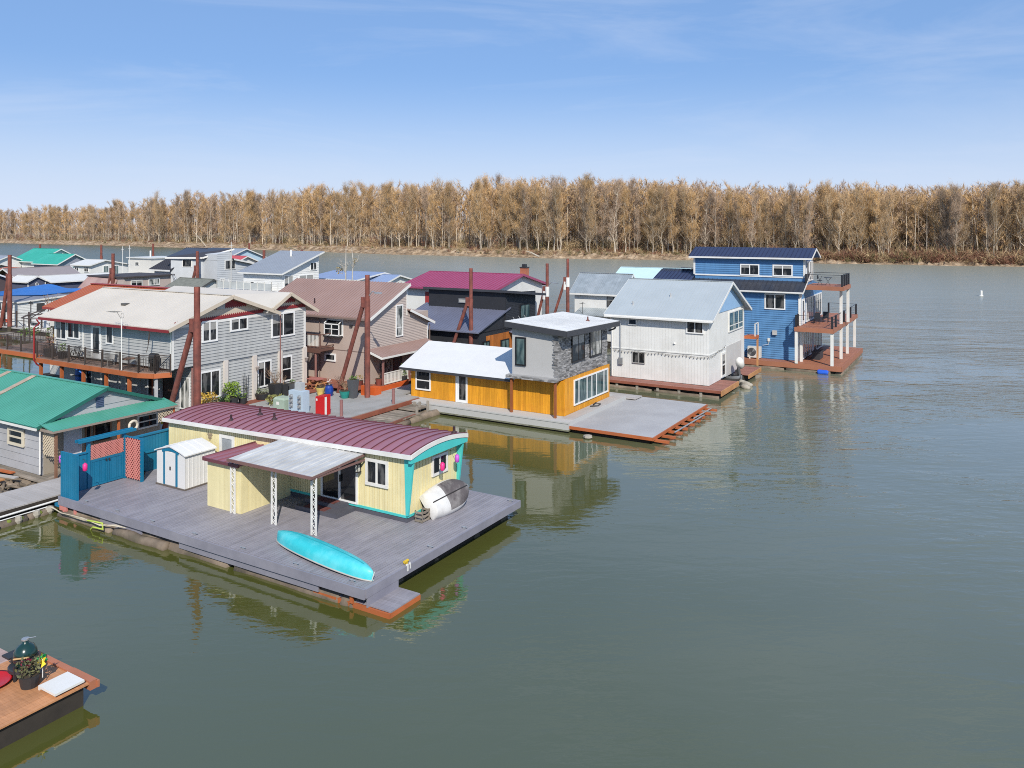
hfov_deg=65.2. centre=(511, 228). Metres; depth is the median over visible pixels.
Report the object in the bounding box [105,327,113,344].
window
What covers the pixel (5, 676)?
saucer sled
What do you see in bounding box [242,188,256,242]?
bare tree
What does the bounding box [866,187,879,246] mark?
bare tree
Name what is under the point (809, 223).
bare tree
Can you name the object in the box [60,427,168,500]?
gate fence
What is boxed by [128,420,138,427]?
life ring
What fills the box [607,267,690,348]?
floating house
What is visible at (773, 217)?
bare tree
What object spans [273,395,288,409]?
transformer
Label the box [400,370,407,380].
planter
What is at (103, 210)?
bare tree
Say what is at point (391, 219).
bare tree
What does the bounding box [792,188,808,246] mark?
bare tree
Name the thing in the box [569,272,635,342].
floating house
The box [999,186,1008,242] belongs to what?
bare tree
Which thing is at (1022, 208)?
bare tree
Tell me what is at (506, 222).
bare tree
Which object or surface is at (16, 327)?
finger dock
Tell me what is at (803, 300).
door
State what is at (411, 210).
bare tree
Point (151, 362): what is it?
barbecue
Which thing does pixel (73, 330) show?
window
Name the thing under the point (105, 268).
window
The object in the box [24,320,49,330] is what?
motor cruiser
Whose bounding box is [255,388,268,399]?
planter
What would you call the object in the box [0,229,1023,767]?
river
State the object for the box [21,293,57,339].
gazebo frame
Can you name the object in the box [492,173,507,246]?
bare tree
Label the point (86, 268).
window
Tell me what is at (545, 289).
mooring pile
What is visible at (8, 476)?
timber plank
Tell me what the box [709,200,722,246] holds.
bare tree
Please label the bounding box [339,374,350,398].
planter
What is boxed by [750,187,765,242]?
bare tree
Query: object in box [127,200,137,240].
bare tree
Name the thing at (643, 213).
bare tree
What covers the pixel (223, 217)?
bare tree
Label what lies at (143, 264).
floating house
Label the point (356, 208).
bare tree
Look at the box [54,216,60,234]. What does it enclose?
bare tree
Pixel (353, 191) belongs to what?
bare tree
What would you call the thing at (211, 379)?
window
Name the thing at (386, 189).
bare tree
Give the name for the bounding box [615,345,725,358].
string lights
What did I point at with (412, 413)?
float platform
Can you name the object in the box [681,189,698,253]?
bare tree
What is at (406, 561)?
mooring cleat
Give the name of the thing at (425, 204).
bare tree
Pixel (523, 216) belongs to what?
bare tree
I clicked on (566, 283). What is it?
mooring pile
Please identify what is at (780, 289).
floating house
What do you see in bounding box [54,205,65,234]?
bare tree
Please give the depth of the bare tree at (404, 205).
428.78 m
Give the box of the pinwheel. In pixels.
[36,653,47,677]
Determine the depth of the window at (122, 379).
56.48 m
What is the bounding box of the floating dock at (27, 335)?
[0,327,49,340]
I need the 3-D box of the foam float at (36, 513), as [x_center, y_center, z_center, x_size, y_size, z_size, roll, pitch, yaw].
[-21.396,12.855,35.997,0.330,0.350,0.335,0,0,31]
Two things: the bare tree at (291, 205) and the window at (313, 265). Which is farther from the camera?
the bare tree at (291, 205)
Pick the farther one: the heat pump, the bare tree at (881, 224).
the bare tree at (881, 224)
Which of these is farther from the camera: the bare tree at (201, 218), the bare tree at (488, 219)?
the bare tree at (201, 218)
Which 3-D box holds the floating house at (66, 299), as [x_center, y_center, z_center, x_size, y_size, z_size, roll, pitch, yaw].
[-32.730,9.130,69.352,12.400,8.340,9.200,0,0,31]
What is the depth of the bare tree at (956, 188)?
283.86 m
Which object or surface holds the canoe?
on the floating home
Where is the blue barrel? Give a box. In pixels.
[817,369,828,374]
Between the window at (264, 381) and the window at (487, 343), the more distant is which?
the window at (487, 343)
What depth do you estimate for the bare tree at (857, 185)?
299.42 m
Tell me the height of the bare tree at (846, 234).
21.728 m
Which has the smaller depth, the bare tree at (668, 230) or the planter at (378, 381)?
the planter at (378, 381)
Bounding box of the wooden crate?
[415,507,429,522]
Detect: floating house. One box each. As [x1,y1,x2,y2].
[0,255,21,266]
[0,274,5,290]
[0,286,318,416]
[0,293,70,325]
[17,248,70,266]
[31,253,84,266]
[42,283,170,377]
[70,259,130,273]
[78,272,176,288]
[126,251,166,272]
[148,247,253,281]
[165,277,215,287]
[216,250,324,291]
[232,248,265,260]
[232,255,257,262]
[278,278,435,395]
[319,270,388,280]
[370,274,411,282]
[399,312,641,432]
[405,264,545,315]
[416,287,545,347]
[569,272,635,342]
[603,278,760,398]
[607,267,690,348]
[653,246,862,374]
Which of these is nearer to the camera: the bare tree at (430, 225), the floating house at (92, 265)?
the floating house at (92, 265)
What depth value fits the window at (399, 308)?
64.41 m
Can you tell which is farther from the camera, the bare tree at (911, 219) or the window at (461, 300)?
the bare tree at (911, 219)
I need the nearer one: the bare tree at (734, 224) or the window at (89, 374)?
the window at (89, 374)
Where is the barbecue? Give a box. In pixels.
[148,353,159,370]
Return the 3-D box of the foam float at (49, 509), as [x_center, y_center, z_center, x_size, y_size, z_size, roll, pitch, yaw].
[-21.129,12.855,36.537,0.427,0.350,0.433,0,0,31]
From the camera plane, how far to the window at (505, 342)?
72.08 m
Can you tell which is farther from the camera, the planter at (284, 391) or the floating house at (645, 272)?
the floating house at (645, 272)
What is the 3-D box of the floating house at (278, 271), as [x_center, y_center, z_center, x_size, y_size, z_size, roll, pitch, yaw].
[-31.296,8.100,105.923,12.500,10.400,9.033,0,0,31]
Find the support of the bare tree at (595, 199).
on the river bank
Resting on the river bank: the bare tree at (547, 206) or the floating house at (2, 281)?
the bare tree at (547, 206)
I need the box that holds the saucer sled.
[0,670,12,686]
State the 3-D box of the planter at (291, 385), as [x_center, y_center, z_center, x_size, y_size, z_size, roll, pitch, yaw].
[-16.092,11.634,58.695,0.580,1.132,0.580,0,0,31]
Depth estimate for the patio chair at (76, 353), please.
55.69 m
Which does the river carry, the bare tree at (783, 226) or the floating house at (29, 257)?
the floating house at (29, 257)
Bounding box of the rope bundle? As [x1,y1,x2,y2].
[50,506,125,529]
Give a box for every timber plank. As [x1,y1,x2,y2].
[0,469,14,473]
[0,474,18,478]
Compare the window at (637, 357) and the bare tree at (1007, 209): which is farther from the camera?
the bare tree at (1007, 209)
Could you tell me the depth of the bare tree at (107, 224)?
623.66 m
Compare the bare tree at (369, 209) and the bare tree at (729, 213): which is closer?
the bare tree at (729, 213)
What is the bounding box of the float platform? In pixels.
[364,400,440,424]
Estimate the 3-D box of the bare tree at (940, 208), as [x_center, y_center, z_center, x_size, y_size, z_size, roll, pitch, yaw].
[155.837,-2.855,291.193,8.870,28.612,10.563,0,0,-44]
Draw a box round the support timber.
[59,505,76,514]
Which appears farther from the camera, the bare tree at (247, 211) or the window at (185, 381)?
the bare tree at (247, 211)
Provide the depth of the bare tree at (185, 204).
560.02 m
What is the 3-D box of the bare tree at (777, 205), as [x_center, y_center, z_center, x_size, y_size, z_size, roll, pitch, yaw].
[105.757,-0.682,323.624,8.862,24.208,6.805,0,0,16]
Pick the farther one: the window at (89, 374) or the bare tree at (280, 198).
the bare tree at (280, 198)
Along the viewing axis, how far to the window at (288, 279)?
102.65 m
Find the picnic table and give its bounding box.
[305,377,330,388]
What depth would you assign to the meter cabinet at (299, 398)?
52.98 m
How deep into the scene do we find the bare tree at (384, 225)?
417.66 m
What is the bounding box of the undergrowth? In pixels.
[0,231,1023,264]
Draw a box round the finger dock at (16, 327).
[0,310,49,335]
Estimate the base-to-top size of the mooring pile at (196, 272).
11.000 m
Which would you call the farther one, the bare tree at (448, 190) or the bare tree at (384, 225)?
the bare tree at (384, 225)
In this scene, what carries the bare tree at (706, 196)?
on the river bank
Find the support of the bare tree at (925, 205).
on the river bank
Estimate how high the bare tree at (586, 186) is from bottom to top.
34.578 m
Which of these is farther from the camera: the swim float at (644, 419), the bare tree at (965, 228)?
the bare tree at (965, 228)
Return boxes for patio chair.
[70,346,83,360]
[104,350,115,366]
[813,313,819,323]
[822,311,828,322]
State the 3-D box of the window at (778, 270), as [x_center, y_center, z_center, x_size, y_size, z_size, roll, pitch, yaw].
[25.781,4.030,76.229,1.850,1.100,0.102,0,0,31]
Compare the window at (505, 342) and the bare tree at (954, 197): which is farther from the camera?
the bare tree at (954, 197)
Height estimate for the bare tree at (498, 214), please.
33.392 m
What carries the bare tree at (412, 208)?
on the river bank
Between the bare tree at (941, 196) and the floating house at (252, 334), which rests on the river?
the floating house at (252, 334)
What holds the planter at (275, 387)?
on the dock plaza
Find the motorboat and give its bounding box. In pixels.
[724,357,743,378]
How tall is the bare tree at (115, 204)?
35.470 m
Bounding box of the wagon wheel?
[380,358,390,372]
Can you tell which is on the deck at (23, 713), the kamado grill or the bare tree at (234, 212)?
the kamado grill
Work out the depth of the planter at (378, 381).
61.30 m
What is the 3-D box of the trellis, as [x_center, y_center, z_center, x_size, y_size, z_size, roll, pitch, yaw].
[-18.732,11.166,56.251,0.329,2.005,0.489,0,0,16]
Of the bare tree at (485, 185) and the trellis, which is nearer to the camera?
the trellis
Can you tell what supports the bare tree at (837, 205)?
on the river bank
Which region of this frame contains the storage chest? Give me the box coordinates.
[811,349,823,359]
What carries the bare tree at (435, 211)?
on the river bank
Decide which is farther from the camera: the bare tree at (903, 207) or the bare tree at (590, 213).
the bare tree at (590, 213)
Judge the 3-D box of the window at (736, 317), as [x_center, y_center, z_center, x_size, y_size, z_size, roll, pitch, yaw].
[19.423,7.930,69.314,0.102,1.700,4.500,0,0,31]
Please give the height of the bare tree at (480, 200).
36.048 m
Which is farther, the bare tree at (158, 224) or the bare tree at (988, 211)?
the bare tree at (158, 224)
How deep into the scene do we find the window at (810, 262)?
77.46 m
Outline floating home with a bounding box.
[57,402,520,618]
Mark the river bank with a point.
(414, 250)
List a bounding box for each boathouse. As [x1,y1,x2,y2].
[0,266,79,277]
[12,275,47,288]
[39,272,108,292]
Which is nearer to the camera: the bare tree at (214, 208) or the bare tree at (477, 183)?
the bare tree at (477, 183)
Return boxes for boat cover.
[0,284,80,295]
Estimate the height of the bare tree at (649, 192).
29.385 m
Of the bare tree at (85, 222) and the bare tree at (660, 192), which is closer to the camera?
the bare tree at (660, 192)
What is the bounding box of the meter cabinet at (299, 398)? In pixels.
[289,382,308,412]
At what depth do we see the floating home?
33.98 m
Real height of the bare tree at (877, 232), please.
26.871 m
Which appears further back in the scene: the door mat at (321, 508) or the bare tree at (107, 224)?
the bare tree at (107, 224)
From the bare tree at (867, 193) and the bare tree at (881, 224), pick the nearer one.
the bare tree at (881, 224)
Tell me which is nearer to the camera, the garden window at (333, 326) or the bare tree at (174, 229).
the garden window at (333, 326)
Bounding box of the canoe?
[276,530,374,581]
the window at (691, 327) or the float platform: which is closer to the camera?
the float platform
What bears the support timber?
on the river
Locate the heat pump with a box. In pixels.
[748,346,761,358]
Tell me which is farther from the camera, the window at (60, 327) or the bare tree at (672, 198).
the bare tree at (672, 198)
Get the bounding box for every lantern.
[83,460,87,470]
[435,458,444,470]
[450,450,458,462]
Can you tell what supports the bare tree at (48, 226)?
on the river bank
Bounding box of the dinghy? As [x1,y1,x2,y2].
[419,479,468,519]
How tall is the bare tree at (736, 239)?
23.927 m
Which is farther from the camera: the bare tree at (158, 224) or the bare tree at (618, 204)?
the bare tree at (158, 224)
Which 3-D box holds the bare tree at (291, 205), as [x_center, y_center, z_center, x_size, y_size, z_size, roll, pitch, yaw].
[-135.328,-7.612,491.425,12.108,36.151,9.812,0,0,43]
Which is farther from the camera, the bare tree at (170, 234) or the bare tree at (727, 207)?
the bare tree at (170, 234)
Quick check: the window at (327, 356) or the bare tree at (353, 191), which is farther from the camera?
the bare tree at (353, 191)
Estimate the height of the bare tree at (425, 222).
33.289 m
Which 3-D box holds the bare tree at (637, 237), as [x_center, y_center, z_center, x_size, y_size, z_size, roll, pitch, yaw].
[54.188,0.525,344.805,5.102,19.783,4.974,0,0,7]
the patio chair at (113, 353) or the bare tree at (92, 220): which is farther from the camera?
the bare tree at (92, 220)
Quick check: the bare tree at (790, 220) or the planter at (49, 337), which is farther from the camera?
the bare tree at (790, 220)
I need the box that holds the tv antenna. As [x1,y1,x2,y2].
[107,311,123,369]
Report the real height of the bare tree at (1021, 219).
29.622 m
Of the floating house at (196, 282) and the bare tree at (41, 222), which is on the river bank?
the bare tree at (41, 222)
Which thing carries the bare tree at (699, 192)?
on the river bank
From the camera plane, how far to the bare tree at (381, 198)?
439.79 m
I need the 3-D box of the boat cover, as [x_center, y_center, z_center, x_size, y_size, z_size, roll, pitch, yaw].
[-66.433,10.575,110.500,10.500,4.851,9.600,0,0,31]
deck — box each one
[0,648,7,663]
[0,650,99,748]
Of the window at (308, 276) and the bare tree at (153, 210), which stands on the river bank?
the bare tree at (153, 210)
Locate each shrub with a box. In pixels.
[201,392,218,403]
[217,396,229,401]
[265,393,283,405]
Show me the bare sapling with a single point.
(345, 267)
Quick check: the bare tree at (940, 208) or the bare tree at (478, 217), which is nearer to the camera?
the bare tree at (940, 208)
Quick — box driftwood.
[0,472,33,492]
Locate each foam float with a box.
[15,515,22,523]
[33,510,39,517]
[45,505,53,513]
[740,381,752,386]
[740,384,750,388]
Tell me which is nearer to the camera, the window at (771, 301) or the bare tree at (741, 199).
the window at (771, 301)
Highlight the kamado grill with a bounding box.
[2,636,41,682]
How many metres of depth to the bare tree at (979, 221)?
299.57 m
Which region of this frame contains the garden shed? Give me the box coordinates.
[154,437,216,490]
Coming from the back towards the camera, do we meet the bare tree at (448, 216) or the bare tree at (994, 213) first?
the bare tree at (448, 216)
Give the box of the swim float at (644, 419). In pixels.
[569,397,716,443]
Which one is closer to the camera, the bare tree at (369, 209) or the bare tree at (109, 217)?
the bare tree at (369, 209)
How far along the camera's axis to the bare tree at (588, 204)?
357.51 m
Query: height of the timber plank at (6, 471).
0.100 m
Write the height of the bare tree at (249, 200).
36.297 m
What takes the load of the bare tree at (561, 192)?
on the river bank
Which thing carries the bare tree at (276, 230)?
on the river bank
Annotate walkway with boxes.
[0,477,60,528]
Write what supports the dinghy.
on the floating home
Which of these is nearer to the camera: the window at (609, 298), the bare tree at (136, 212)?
the window at (609, 298)
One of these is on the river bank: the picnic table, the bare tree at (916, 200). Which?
the bare tree at (916, 200)
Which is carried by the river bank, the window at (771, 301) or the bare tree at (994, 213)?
the bare tree at (994, 213)
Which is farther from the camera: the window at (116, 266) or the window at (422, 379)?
the window at (116, 266)
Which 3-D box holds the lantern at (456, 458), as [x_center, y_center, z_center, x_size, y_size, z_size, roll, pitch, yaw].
[-2.562,10.099,35.505,0.503,0.541,0.200,0,0,31]
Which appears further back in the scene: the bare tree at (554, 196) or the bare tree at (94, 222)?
the bare tree at (94, 222)
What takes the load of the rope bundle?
attached to the floating home
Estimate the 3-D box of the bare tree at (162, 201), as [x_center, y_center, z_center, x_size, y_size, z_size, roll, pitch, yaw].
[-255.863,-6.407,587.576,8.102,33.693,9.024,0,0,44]
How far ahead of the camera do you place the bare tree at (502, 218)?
384.70 m
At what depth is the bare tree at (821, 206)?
314.49 m
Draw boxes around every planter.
[15,654,45,689]
[43,336,55,356]
[57,343,67,358]
[222,381,240,403]
[238,393,246,403]
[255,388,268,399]
[264,366,284,396]
[281,375,288,395]
[288,379,295,393]
[315,383,324,395]
[324,379,333,395]
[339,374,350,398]
[347,375,358,398]
[356,375,362,385]
[375,374,381,385]
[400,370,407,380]
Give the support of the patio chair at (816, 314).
on the floating house at (780, 289)
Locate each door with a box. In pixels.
[63,428,81,453]
[90,456,106,486]
[91,325,100,358]
[100,372,109,385]
[107,452,123,481]
[163,378,173,399]
[165,451,174,485]
[321,459,357,504]
[393,356,401,378]
[456,376,467,402]
[802,298,804,324]
[806,261,808,276]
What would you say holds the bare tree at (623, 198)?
on the river bank
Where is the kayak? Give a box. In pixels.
[72,369,80,381]
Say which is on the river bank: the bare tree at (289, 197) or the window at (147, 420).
the bare tree at (289, 197)
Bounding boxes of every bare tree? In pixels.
[3,209,11,234]
[9,212,15,234]
[22,213,29,234]
[27,203,33,235]
[33,208,40,236]
[38,204,48,238]
[38,209,42,236]
[45,210,52,239]
[47,208,54,238]
[50,203,60,238]
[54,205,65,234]
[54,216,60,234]
[62,205,70,232]
[77,206,86,239]
[83,201,92,233]
[84,204,92,239]
[87,205,98,239]
[90,205,96,238]
[91,207,98,235]
[96,208,101,238]
[101,207,107,237]
[105,207,111,238]
[108,205,114,235]
[110,198,118,239]
[112,197,124,237]
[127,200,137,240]
[134,207,141,240]
[142,197,153,239]
[144,200,154,241]
[149,196,157,240]
[151,187,167,242]
[154,201,165,242]
[160,199,167,241]
[167,206,176,241]
[168,204,174,240]
[170,195,180,239]
[180,188,195,231]
[183,191,193,242]
[195,192,209,240]
[199,198,209,241]
[208,196,218,237]
[218,191,228,238]
[220,199,228,241]
[224,205,233,242]
[228,193,238,235]
[241,190,256,243]
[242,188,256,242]
[243,198,252,235]
[245,188,259,242]
[252,195,261,240]
[260,211,267,239]
[266,189,280,241]
[272,207,279,241]
[276,189,289,242]
[283,195,296,238]
[285,189,299,243]
[290,211,297,241]
[294,195,301,243]
[302,184,312,241]
[306,197,315,243]
[310,183,321,242]
[311,183,328,242]
[314,186,324,238]
[317,185,328,244]
[317,199,325,244]
[321,191,340,244]
[330,189,343,244]
[340,181,353,245]
[342,181,359,240]
[345,185,360,243]
[349,198,360,242]
[353,179,368,245]
[364,183,375,236]
[364,184,378,237]
[376,180,393,246]
[376,181,390,233]
[381,180,397,247]
[387,194,394,239]
[389,188,406,245]
[400,185,409,244]
[401,184,418,246]
[405,182,418,246]
[419,182,433,246]
[421,189,428,241]
[426,173,443,246]
[426,194,437,248]
[432,206,439,247]
[437,191,447,247]
[438,181,459,236]
[439,187,454,246]
[441,180,456,246]
[468,182,486,246]
[469,176,493,249]
[471,181,482,246]
[478,173,496,248]
[483,204,491,247]
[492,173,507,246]
[494,182,507,248]
[496,178,514,243]
[497,187,504,242]
[499,193,511,247]
[504,182,516,246]
[508,178,530,248]
[509,178,522,245]
[509,180,528,248]
[518,187,533,249]
[529,181,546,245]
[529,186,546,242]
[531,192,543,248]
[540,183,555,249]
[546,181,559,249]
[549,173,566,224]
[549,183,567,251]
[550,173,564,240]
[554,188,567,251]
[564,184,579,242]
[576,186,591,251]
[576,210,583,247]
[577,179,593,248]
[578,169,596,243]
[582,189,597,251]
[586,187,594,242]
[589,183,603,248]
[589,192,601,248]
[595,182,611,250]
[604,178,624,252]
[612,178,629,241]
[618,186,631,251]
[618,196,627,248]
[626,175,644,241]
[633,209,642,248]
[637,191,647,249]
[637,206,644,248]
[640,185,657,250]
[642,189,663,254]
[650,183,668,253]
[650,201,664,250]
[653,190,670,252]
[660,190,674,250]
[663,187,680,251]
[672,190,687,250]
[675,184,696,253]
[676,184,689,243]
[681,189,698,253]
[694,181,705,242]
[699,185,714,242]
[699,199,710,243]
[700,187,717,245]
[708,191,723,241]
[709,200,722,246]
[717,186,735,246]
[723,188,736,228]
[725,196,740,245]
[730,199,745,246]
[734,193,748,246]
[739,191,749,246]
[744,193,759,246]
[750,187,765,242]
[755,212,765,245]
[756,200,774,246]
[768,198,781,246]
[770,197,778,240]
[779,200,793,247]
[780,197,790,245]
[783,194,794,239]
[784,190,800,247]
[787,182,802,247]
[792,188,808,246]
[795,191,815,247]
[799,197,815,247]
[807,195,815,244]
[810,179,830,245]
[816,181,841,244]
[817,192,836,247]
[817,197,830,248]
[819,187,841,246]
[830,192,849,251]
[831,199,845,250]
[838,190,857,252]
[844,204,855,246]
[846,180,868,248]
[853,194,869,252]
[861,191,876,247]
[862,182,874,244]
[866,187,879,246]
[866,188,885,253]
[872,200,881,247]
[874,193,893,253]
[878,197,895,254]
[884,188,900,246]
[891,191,907,245]
[895,197,910,248]
[898,189,909,247]
[907,196,923,248]
[910,194,924,243]
[917,202,931,247]
[926,197,941,250]
[926,199,938,247]
[929,184,952,247]
[931,188,942,246]
[935,189,952,247]
[936,183,956,236]
[939,194,954,249]
[947,183,964,251]
[949,193,964,255]
[956,204,972,248]
[962,194,980,248]
[964,210,977,249]
[973,194,983,246]
[977,197,985,246]
[979,191,993,248]
[980,195,994,255]
[983,186,1006,255]
[987,181,1003,250]
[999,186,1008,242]
[999,201,1013,250]
[1005,206,1018,250]
[1007,183,1021,249]
[1011,181,1023,246]
[1012,183,1023,245]
[1017,185,1023,243]
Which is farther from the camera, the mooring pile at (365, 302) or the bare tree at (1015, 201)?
the bare tree at (1015, 201)
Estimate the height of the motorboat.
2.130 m
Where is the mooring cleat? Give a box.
[403,559,410,570]
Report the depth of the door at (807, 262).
75.87 m
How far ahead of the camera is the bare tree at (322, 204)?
476.47 m
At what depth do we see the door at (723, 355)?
66.01 m
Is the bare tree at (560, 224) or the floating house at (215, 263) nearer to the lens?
the floating house at (215, 263)
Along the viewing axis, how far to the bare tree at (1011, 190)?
297.09 m
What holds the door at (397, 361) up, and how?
in the floating house at (398, 332)
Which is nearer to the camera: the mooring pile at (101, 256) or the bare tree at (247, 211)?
the mooring pile at (101, 256)
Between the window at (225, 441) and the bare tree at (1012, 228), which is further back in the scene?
the bare tree at (1012, 228)
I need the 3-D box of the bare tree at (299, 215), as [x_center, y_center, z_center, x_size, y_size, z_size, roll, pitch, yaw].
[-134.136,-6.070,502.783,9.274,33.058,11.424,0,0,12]
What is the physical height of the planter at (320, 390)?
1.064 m
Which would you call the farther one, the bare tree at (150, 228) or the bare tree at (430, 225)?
the bare tree at (150, 228)
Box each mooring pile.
[0,255,11,331]
[100,245,102,258]
[107,253,114,283]
[161,287,200,429]
[192,251,198,277]
[336,275,381,397]
[452,268,472,343]
[537,263,558,314]
[554,259,569,312]
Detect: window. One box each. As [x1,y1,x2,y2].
[7,426,24,447]
[55,321,66,339]
[67,323,80,339]
[84,266,88,271]
[85,426,90,450]
[86,370,92,383]
[93,421,111,442]
[103,266,108,271]
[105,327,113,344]
[115,265,118,273]
[119,375,126,390]
[131,280,142,285]
[137,411,157,429]
[147,379,153,396]
[148,278,159,285]
[179,376,189,408]
[182,259,191,266]
[201,320,217,342]
[201,369,220,398]
[219,434,234,450]
[225,260,235,269]
[230,316,248,331]
[257,359,271,387]
[271,311,294,337]
[283,355,291,381]
[284,275,293,285]
[299,274,313,278]
[310,262,316,270]
[323,318,342,337]
[324,353,335,361]
[365,457,388,488]
[395,304,402,336]
[415,371,430,390]
[431,451,447,476]
[458,298,464,302]
[483,340,489,345]
[500,338,508,347]
[515,337,525,365]
[520,303,529,317]
[571,334,584,362]
[574,368,608,405]
[589,330,601,356]
[607,296,613,306]
[628,318,636,324]
[632,351,644,363]
[686,322,703,333]
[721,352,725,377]
[728,308,743,332]
[740,264,758,275]
[764,293,784,309]
[772,265,792,276]
[803,332,812,358]
[805,295,813,321]
[809,260,812,280]
[813,333,821,349]
[814,292,821,314]
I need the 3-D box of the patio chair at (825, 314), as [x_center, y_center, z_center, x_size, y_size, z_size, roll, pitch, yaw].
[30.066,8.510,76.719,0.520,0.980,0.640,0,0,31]
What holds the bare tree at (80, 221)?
on the river bank
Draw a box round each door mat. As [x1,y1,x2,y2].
[303,503,330,510]
[314,496,338,503]
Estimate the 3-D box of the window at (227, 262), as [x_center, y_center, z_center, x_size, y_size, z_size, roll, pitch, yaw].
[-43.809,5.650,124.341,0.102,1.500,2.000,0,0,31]
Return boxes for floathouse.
[0,368,177,491]
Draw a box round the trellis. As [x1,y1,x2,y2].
[243,375,248,396]
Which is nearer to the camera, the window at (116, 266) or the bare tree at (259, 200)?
the window at (116, 266)
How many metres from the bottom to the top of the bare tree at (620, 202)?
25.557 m
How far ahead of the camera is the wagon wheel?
62.87 m
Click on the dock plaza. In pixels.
(361, 407)
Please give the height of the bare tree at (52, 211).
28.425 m
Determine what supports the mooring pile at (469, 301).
in the river
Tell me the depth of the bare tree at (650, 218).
338.82 m
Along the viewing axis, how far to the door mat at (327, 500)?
34.86 m
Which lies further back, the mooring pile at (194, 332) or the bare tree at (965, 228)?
the bare tree at (965, 228)
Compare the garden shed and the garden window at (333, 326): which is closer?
the garden shed
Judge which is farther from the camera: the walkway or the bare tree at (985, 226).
the bare tree at (985, 226)
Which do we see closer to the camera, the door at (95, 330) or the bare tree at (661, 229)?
the door at (95, 330)
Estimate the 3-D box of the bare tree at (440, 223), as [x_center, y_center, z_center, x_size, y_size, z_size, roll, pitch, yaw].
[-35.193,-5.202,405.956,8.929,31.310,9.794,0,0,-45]
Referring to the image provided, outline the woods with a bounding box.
[0,174,1023,255]
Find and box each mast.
[128,245,130,272]
[229,242,232,281]
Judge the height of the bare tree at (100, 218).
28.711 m
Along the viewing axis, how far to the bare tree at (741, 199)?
326.08 m
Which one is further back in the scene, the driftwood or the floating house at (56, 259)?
the floating house at (56, 259)
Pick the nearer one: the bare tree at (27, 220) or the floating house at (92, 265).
the floating house at (92, 265)
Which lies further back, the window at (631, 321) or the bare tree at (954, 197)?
the bare tree at (954, 197)
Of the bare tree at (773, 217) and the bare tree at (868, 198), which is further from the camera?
the bare tree at (773, 217)
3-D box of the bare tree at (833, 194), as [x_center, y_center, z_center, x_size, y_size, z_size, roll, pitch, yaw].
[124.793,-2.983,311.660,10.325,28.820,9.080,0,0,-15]
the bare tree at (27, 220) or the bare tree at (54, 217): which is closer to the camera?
the bare tree at (27, 220)
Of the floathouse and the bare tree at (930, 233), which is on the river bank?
the bare tree at (930, 233)
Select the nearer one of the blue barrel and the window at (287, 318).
the window at (287, 318)
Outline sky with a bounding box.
[0,0,1023,228]
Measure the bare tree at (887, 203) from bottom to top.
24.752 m
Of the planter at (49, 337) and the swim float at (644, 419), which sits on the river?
the swim float at (644, 419)
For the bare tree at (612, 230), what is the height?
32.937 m
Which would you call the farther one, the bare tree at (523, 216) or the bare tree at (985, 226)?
the bare tree at (523, 216)
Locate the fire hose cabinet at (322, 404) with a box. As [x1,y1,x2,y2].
[316,394,329,414]
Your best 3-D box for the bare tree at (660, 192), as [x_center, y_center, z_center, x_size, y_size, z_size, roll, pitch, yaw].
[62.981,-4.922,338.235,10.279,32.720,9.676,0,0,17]
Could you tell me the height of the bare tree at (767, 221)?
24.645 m
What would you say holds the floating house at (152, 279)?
on the river
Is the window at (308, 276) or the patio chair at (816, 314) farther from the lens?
the window at (308, 276)
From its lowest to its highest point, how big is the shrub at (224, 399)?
0.950 m
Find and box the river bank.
[0,231,1023,266]
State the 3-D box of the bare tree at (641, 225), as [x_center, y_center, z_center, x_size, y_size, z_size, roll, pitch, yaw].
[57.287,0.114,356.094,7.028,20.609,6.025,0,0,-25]
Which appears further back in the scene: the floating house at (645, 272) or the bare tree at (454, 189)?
the bare tree at (454, 189)
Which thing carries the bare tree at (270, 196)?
on the river bank
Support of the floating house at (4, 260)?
on the river
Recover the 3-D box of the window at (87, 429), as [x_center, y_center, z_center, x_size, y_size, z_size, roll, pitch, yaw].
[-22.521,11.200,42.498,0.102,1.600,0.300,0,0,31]
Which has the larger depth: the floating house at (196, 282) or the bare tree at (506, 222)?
the bare tree at (506, 222)
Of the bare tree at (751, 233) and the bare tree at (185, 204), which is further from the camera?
the bare tree at (185, 204)
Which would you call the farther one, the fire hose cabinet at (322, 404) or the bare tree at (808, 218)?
the bare tree at (808, 218)
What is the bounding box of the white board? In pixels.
[38,671,84,696]
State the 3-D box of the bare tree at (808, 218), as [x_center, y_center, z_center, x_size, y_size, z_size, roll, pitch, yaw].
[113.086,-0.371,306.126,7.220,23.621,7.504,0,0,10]
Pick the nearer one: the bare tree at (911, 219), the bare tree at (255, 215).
the bare tree at (911, 219)
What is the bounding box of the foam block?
[583,434,591,438]
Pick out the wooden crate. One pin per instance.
(426, 515)
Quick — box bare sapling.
[336,253,358,280]
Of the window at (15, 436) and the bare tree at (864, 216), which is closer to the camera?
the window at (15, 436)
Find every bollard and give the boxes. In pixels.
[340,400,342,415]
[392,388,394,403]
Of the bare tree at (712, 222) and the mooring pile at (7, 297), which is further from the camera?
the bare tree at (712, 222)
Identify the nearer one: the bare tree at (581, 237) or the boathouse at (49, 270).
the boathouse at (49, 270)
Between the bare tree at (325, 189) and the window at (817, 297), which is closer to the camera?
the window at (817, 297)
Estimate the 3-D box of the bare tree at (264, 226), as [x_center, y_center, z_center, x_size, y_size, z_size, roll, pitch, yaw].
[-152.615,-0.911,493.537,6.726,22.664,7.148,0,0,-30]
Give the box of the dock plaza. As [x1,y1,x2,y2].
[161,383,418,428]

